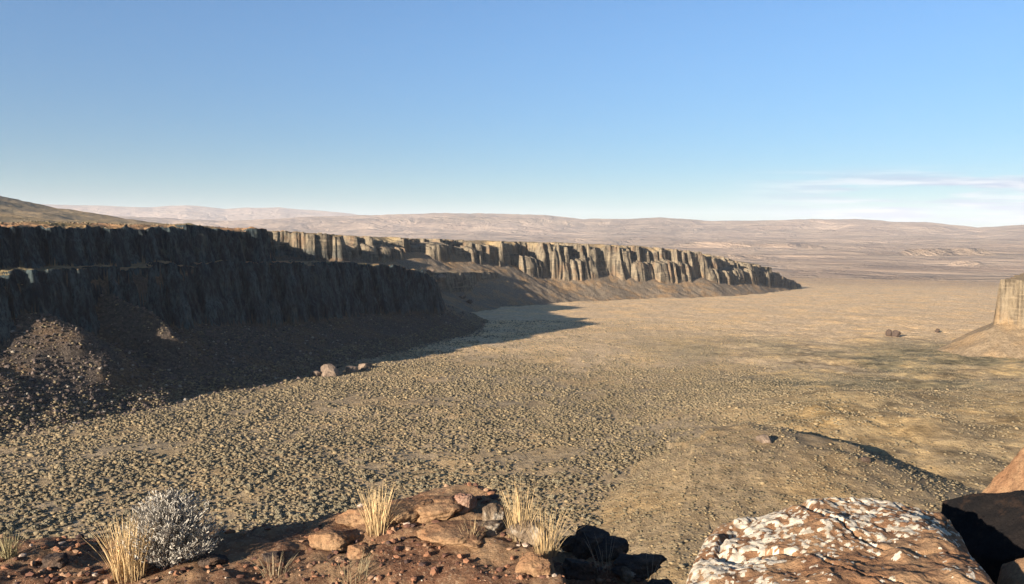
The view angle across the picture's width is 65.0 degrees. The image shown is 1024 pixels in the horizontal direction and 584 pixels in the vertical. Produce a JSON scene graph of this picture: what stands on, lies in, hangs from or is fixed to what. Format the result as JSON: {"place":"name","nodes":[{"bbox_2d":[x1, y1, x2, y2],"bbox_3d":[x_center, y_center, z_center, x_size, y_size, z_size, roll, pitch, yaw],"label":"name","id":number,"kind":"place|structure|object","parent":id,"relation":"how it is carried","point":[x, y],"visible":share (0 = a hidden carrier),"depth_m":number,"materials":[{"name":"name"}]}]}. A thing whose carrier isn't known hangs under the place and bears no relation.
{"place":"outdoors","nodes":[
{"label":"outdoors","id":0,"kind":"place"},
{"bbox_2d":[0,484,647,583],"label":"rim ledge","id":1,"kind":"object","parent":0,"point":[495,555],"visible":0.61,"depth_m":4.07,"materials":[{"name":"stone"}]},
{"bbox_2d":[0,524,40,559],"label":"grass tuft","id":2,"kind":"object","parent":1,"relation":"on","point":[8,552],"visible":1,"depth_m":4.05,"materials":[{"name":"beige plant"}]},
{"bbox_2d":[40,552,69,568],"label":"rock","id":3,"kind":"object","parent":1,"relation":"on","point":[56,560],"visible":0.93,"depth_m":3.99,"materials":[{"name":"stone"}]},
{"bbox_2d":[70,510,157,583],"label":"grass tuft","id":4,"kind":"object","parent":1,"relation":"on","point":[128,566],"visible":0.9,"depth_m":3.85,"materials":[{"name":"beige plant"}]},
{"bbox_2d":[111,486,228,569],"bbox_3d":[-1.708,1.168,4.003,0.504,0.401,0.516,4,6,44],"label":"sagebrush","id":5,"kind":"object","parent":1,"relation":"on","point":[175,520],"visible":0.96,"depth_m":3.94,"materials":[{"name":"grey plant"}]},
{"bbox_2d":[197,553,228,566],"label":"rock","id":6,"kind":"object","parent":1,"relation":"on","point":[210,559],"visible":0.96,"depth_m":3.97,"materials":[{"name":"stone"}]},
{"bbox_2d":[262,551,281,562],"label":"rock","id":7,"kind":"object","parent":1,"relation":"on","point":[276,556],"visible":0.91,"depth_m":4.04,"materials":[{"name":"grey stone"}]},
{"bbox_2d":[242,544,304,578],"bbox_3d":[-1.101,1.316,3.969,0.218,0.125,0.426,4,6,43],"label":"grass tuft","id":8,"kind":"object","parent":1,"relation":"on","point":[272,571],"visible":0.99,"depth_m":3.91,"materials":[{"name":"beige plant"}]},
{"bbox_2d":[308,529,354,553],"bbox_3d":[-0.951,1.314,4.235,0.239,0.126,0.174,0,4,0],"label":"rock","id":9,"kind":"object","parent":1,"relation":"on","point":[331,540],"visible":0.93,"depth_m":4.18,"materials":[{"name":"brown stone"}]},
{"bbox_2d":[316,552,376,583],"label":"grass tuft","id":10,"kind":"object","parent":1,"relation":"on","point":[366,568],"visible":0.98,"depth_m":3.88,"materials":[{"name":"beige plant"}]},
{"bbox_2d":[335,508,370,526],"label":"rock","id":11,"kind":"object","parent":1,"relation":"on","point":[351,517],"visible":0.71,"depth_m":4.46,"materials":[{"name":"brown stone"}]},
{"bbox_2d":[347,544,370,558],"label":"rock","id":12,"kind":"object","parent":1,"relation":"on","point":[353,550],"visible":0.94,"depth_m":4.06,"materials":[{"name":"beige stone"}]},
{"bbox_2d":[352,482,404,536],"bbox_3d":[-0.722,1.153,4.311,0.296,0.285,0.309,0,4,0],"label":"grass tuft","id":13,"kind":"object","parent":1,"relation":"on","point":[373,519],"visible":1,"depth_m":4.28,"materials":[{"name":"beige plant"}]},
{"bbox_2d":[382,499,433,523],"bbox_3d":[-0.585,1.210,4.490,0.325,0.116,0.246,-3,5,-37],"label":"rock","id":14,"kind":"object","parent":1,"relation":"on","point":[406,511],"visible":0.68,"depth_m":4.39,"materials":[{"name":"brown stone"}]},
{"bbox_2d":[412,495,463,522],"bbox_3d":[-0.429,1.216,4.511,0.333,0.128,0.294,0,4,0],"label":"rock","id":15,"kind":"object","parent":1,"relation":"on","point":[443,508],"visible":0.78,"depth_m":4.41,"materials":[{"name":"brown stone"}]},
{"bbox_2d":[417,520,486,547],"bbox_3d":[-0.327,1.288,4.256,0.385,0.105,0.317,0,4,0],"label":"rock","id":16,"kind":"object","parent":1,"relation":"on","point":[454,535],"visible":0.94,"depth_m":4.20,"materials":[{"name":"brown stone"}]},
{"bbox_2d":[454,493,476,512],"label":"rock","id":17,"kind":"object","parent":1,"relation":"on","point":[467,502],"visible":0.75,"depth_m":4.48,"materials":[{"name":"brown stone"}]},
{"bbox_2d":[444,518,490,536],"bbox_3d":[-0.187,1.239,4.255,0.330,0.121,0.188,-4,6,-44],"label":"grass tuft","id":18,"kind":"object","parent":1,"relation":"on","point":[472,526],"visible":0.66,"depth_m":4.21,"materials":[{"name":"beige plant"}]},
{"bbox_2d":[473,520,503,536],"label":"rock","id":19,"kind":"object","parent":1,"relation":"on","point":[496,527],"visible":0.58,"depth_m":4.31,"materials":[{"name":"grey stone"}]},
{"bbox_2d":[482,503,504,526],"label":"rock","id":20,"kind":"object","parent":1,"relation":"on","point":[489,512],"visible":0.62,"depth_m":4.41,"materials":[{"name":"grey stone"}]},
{"bbox_2d":[493,474,557,543],"bbox_3d":[0.088,1.138,4.282,0.394,0.357,0.345,0,4,0],"label":"grass tuft","id":21,"kind":"object","parent":1,"relation":"on","point":[516,514],"visible":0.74,"depth_m":4.24,"materials":[{"name":"beige plant"}]},
{"bbox_2d":[506,519,546,547],"bbox_3d":[0.085,1.296,4.281,0.231,0.199,0.198,0,4,0],"label":"rock","id":22,"kind":"object","parent":1,"relation":"on","point":[522,535],"visible":0.56,"depth_m":4.20,"materials":[{"name":"grey stone"}]},
{"bbox_2d":[515,552,551,576],"bbox_3d":[0.104,1.346,3.916,0.182,0.154,0.136,0,4,0],"label":"rock","id":23,"kind":"object","parent":1,"relation":"on","point":[532,564],"visible":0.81,"depth_m":3.87,"materials":[{"name":"stone"}]},
{"bbox_2d":[512,507,573,558],"bbox_3d":[0.122,1.208,4.072,0.451,0.268,0.327,-1,4,-11],"label":"grass tuft","id":24,"kind":"object","parent":1,"relation":"on","point":[541,547],"visible":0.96,"depth_m":4.07,"materials":[{"name":"beige plant"}]},
{"bbox_2d":[560,535,575,551],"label":"rock","id":25,"kind":"object","parent":1,"relation":"on","point":[569,541],"visible":0.61,"depth_m":5.09,"materials":[{"name":"black stone"}]},
{"bbox_2d":[562,558,596,580],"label":"rock","id":26,"kind":"object","parent":1,"relation":"on","point":[579,569],"visible":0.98,"depth_m":4.64,"materials":[{"name":"brown stone"}]},
{"bbox_2d":[572,525,609,559],"bbox_3d":[0.501,1.601,5.064,0.249,0.223,0.228,0,4,0],"label":"rock","id":27,"kind":"object","parent":1,"relation":"on","point":[580,549],"visible":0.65,"depth_m":5.01,"materials":[{"name":"black stone"}]},
{"bbox_2d":[584,533,614,573],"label":"dry stalks","id":28,"kind":"object","parent":1,"relation":"on","point":[601,558],"visible":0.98,"depth_m":4.78,"materials":[{"name":"brown plant"}]},
{"bbox_2d":[595,536,628,561],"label":"rock","id":29,"kind":"object","parent":1,"relation":"on","point":[621,545],"visible":0.79,"depth_m":4.92,"materials":[{"name":"black stone"}]},
{"bbox_2d":[620,567,635,582],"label":"rock","id":30,"kind":"object","parent":1,"relation":"on","point":[628,574],"visible":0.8,"depth_m":4.68,"materials":[{"name":"grey stone"}]},
{"bbox_2d":[611,553,666,578],"bbox_3d":[0.767,1.615,4.817,0.272,0.122,0.344,2,5,25],"label":"rock","id":31,"kind":"object","parent":1,"relation":"on","point":[635,563],"visible":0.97,"depth_m":4.72,"materials":[{"name":"black stone"}]},
{"bbox_2d":[641,552,659,582],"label":"dry stalks","id":32,"kind":"object","parent":1,"relation":"on","point":[652,567],"visible":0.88,"depth_m":4.68,"materials":[{"name":"beige plant"}]},
{"bbox_2d":[647,578,672,583],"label":"rock","id":33,"kind":"object","parent":1,"relation":"on","point":[660,581],"visible":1,"depth_m":4.57,"materials":[{"name":"stone"}]},
{"bbox_2d":[686,497,994,583],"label":"lichen boulder","id":34,"kind":"object","parent":1,"relation":"on","point":[841,540],"visible":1,"depth_m":2.92,"materials":[{"name":"stone"}]},
{"bbox_2d":[941,490,1023,583],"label":"boulder","id":35,"kind":"object","parent":1,"relation":"on","point":[989,528],"visible":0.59,"depth_m":3.62,"materials":[{"name":"brown stone"}]},
{"bbox_2d":[982,447,1023,492],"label":"boulder","id":36,"kind":"object","parent":1,"relation":"on","point":[1009,477],"visible":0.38,"depth_m":4.39,"materials":[{"name":"brown stone"}]},
{"bbox_2d":[997,558,1023,583],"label":"boulder","id":37,"kind":"object","parent":1,"relation":"on","point":[1011,572],"visible":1,"depth_m":3.02,"materials":[{"name":"brown stone"}]},
{"bbox_2d":[0,482,647,583],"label":"gravel","id":38,"kind":"structure","parent":0,"point":[51,578],"depth_m":4.03,"materials":[{"name":"brown gravel"}]},
{"bbox_2d":[0,277,1023,551],"bbox_3d":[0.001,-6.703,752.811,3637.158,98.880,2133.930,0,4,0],"label":"valley floor","id":39,"kind":"structure","parent":0,"point":[916,313],"depth_m":315.57,"materials":[{"name":"beige soil"}]},
{"bbox_2d":[10,513,17,518],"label":"sagebrush","id":40,"kind":"object","parent":39,"relation":"on","point":[12,515],"visible":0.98,"depth_m":169.02,"materials":[{"name":"beige plant"}]},
{"bbox_2d":[43,531,50,535],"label":"sagebrush","id":41,"kind":"object","parent":39,"relation":"on","point":[46,533],"visible":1,"depth_m":160.31,"materials":[{"name":"beige plant"}]},
{"bbox_2d":[88,533,95,537],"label":"sagebrush","id":42,"kind":"object","parent":39,"relation":"on","point":[91,535],"visible":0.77,"depth_m":158.42,"materials":[{"name":"beige plant"}]},
{"bbox_2d":[0,221,485,435],"bbox_3d":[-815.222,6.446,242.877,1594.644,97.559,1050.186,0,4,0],"label":"mesa","id":43,"kind":"structure","parent":39,"relation":"on","point":[234,278],"depth_m":347.48,"materials":[{"name":"stone"}]},
{"bbox_2d":[0,294,486,439],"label":"scree","id":44,"kind":"structure","parent":39,"relation":"on","point":[78,346],"depth_m":308.99,"materials":[{"name":"stone"}]},
{"bbox_2d":[310,370,321,375],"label":"boulder","id":45,"kind":"object","parent":39,"relation":"on","point":[316,373],"visible":0.68,"depth_m":353.99,"materials":[{"name":"stone"}]},
{"bbox_2d":[321,364,339,376],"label":"boulder","id":46,"kind":"object","parent":39,"relation":"on","point":[327,370],"visible":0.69,"depth_m":353.75,"materials":[{"name":"brown stone"}]},
{"bbox_2d":[345,366,358,372],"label":"boulder","id":47,"kind":"object","parent":39,"relation":"on","point":[350,369],"visible":0.81,"depth_m":362.78,"materials":[{"name":"brown stone"}]},
{"bbox_2d":[358,363,372,369],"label":"boulder","id":48,"kind":"object","parent":39,"relation":"on","point":[365,366],"visible":0.79,"depth_m":372.25,"materials":[{"name":"brown stone"}]},
{"bbox_2d":[0,196,797,312],"bbox_3d":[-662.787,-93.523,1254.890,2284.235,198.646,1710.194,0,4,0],"label":"mesa","id":49,"kind":"structure","parent":39,"relation":"on","point":[483,275],"depth_m":974.71,"materials":[{"name":"stone"}]},
{"bbox_2d":[425,269,433,274],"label":"boulder","id":50,"kind":"object","parent":49,"relation":"on","point":[430,271],"visible":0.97,"depth_m":757.04,"materials":[{"name":"stone"}]},
{"bbox_2d":[436,274,445,281],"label":"boulder","id":51,"kind":"object","parent":49,"relation":"on","point":[440,277],"visible":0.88,"depth_m":768.16,"materials":[{"name":"grey stone"}]},
{"bbox_2d":[0,413,1021,583],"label":"valley brush","id":52,"kind":"object","parent":39,"relation":"on","point":[180,462],"visible":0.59,"depth_m":191.69,"materials":[{"name":"beige plant"}]},
{"bbox_2d":[0,220,1023,470],"bbox_3d":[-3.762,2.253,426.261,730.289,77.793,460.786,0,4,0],"label":"distant brush","id":53,"kind":"object","parent":39,"relation":"on","point":[202,422],"visible":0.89,"depth_m":282.25,"materials":[{"name":"beige plant"}]},
{"bbox_2d":[596,422,982,583],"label":"grassy knoll","id":54,"kind":"structure","parent":39,"relation":"on","point":[818,442],"depth_m":164.69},
{"bbox_2d":[756,434,771,443],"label":"boulder","id":55,"kind":"object","parent":54,"relation":"on","point":[763,438],"visible":0.99,"depth_m":181.38,"materials":[{"name":"beige stone"}]},
{"bbox_2d":[860,457,870,462],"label":"boulder","id":56,"kind":"object","parent":54,"relation":"on","point":[866,459],"visible":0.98,"depth_m":173.47,"materials":[{"name":"stone"}]},
{"bbox_2d":[885,329,891,336],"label":"boulder","id":57,"kind":"object","parent":39,"relation":"on","point":[888,332],"visible":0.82,"depth_m":523.55,"materials":[{"name":"stone"}]},
{"bbox_2d":[891,330,900,336],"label":"boulder","id":58,"kind":"object","parent":39,"relation":"on","point":[896,333],"visible":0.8,"depth_m":518.45,"materials":[{"name":"stone"}]},
{"bbox_2d":[938,273,1023,358],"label":"sandstone bluff","id":59,"kind":"structure","parent":39,"relation":"on","point":[1008,317],"depth_m":428.25,"materials":[{"name":"beige stone"}]},
{"bbox_2d":[0,0,1023,226],"label":"sky","id":60,"kind":"structure","parent":0,"point":[706,110],"materials":[{"name":"blue"}]},
{"bbox_2d":[42,204,1023,281],"bbox_3d":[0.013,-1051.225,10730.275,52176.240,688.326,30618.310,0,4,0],"label":"distant hills","id":61,"kind":"structure","parent":0,"point":[844,248],"depth_m":7100.38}
]}

